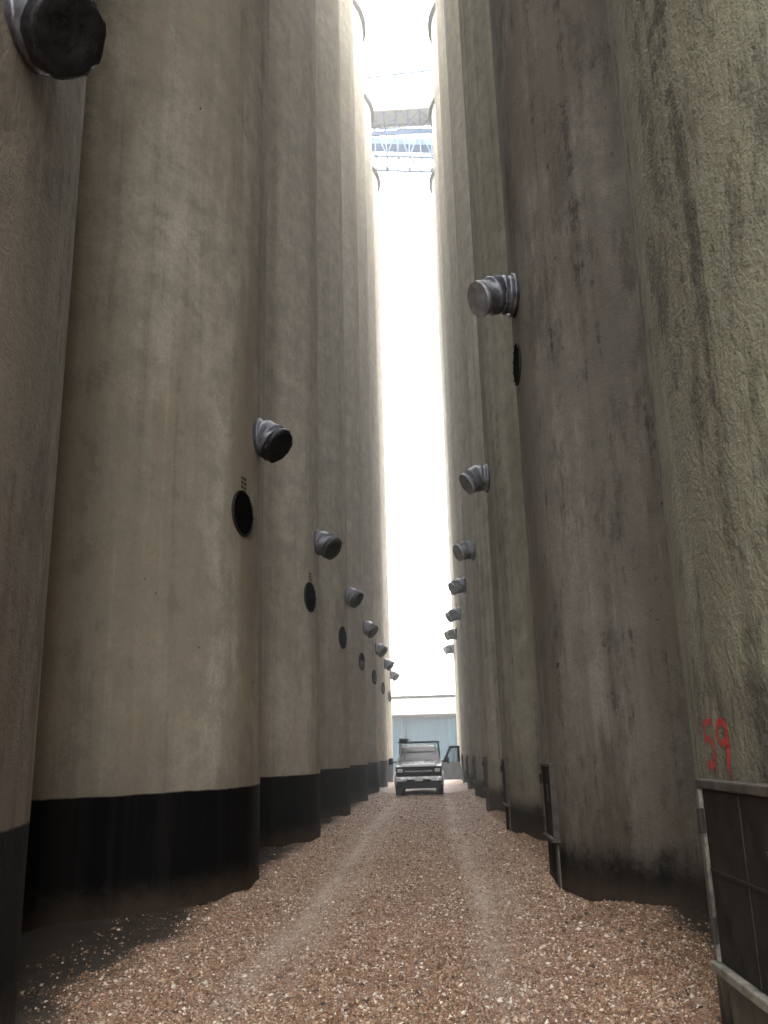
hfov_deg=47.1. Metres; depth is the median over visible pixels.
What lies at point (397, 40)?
sky
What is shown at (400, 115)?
conveyor gallery
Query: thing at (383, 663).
grain silo
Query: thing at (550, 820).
bin door
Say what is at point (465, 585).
grain silo
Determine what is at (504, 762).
bin door
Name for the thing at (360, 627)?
grain silo
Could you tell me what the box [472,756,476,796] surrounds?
bin door
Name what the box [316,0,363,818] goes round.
grain silo
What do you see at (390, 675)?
grain silo
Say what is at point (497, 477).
grain silo
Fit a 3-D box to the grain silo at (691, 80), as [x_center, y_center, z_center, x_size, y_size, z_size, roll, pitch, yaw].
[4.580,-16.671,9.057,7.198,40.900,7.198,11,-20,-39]
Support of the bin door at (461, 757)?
in the grain silo at (451, 634)
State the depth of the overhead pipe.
55.14 m
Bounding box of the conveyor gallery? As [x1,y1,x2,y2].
[364,84,433,136]
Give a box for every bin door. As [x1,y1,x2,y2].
[460,755,463,782]
[465,755,468,785]
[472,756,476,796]
[482,757,488,811]
[500,759,510,830]
[539,762,561,888]
[695,779,767,1023]
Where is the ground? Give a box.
[14,779,717,1023]
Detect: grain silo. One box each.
[0,0,105,1023]
[21,0,291,932]
[259,0,341,846]
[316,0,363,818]
[339,0,378,803]
[353,0,387,793]
[364,91,393,787]
[372,165,399,781]
[428,1,474,788]
[428,96,467,782]
[429,169,462,779]
[435,0,485,797]
[444,0,504,811]
[458,0,547,840]
[467,0,708,914]
[606,0,767,1023]
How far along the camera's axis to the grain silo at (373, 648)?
41.34 m
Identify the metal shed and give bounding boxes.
[392,694,457,772]
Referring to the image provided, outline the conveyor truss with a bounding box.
[371,128,433,172]
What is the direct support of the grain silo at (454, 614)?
on the ground
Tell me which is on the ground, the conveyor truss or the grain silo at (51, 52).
the grain silo at (51, 52)
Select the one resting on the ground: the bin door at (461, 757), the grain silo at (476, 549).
the grain silo at (476, 549)
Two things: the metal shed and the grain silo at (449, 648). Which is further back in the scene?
the metal shed
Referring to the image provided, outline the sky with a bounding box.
[357,0,454,695]
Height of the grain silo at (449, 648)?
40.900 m
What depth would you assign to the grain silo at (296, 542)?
18.78 m
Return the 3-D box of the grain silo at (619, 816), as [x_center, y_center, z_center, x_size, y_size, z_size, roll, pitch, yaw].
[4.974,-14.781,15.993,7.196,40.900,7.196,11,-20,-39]
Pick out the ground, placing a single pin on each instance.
(40, 945)
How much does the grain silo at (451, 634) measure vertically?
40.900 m
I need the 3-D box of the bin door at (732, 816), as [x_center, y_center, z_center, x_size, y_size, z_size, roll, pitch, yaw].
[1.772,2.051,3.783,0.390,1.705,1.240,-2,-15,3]
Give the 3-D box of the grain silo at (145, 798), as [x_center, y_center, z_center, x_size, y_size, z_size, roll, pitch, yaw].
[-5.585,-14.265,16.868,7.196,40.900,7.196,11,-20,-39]
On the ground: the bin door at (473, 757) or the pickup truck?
the pickup truck
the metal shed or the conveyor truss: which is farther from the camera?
the metal shed
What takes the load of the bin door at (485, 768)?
in the grain silo at (476, 549)
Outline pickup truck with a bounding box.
[389,738,460,794]
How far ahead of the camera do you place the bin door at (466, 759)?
37.75 m
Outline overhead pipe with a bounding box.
[363,69,432,78]

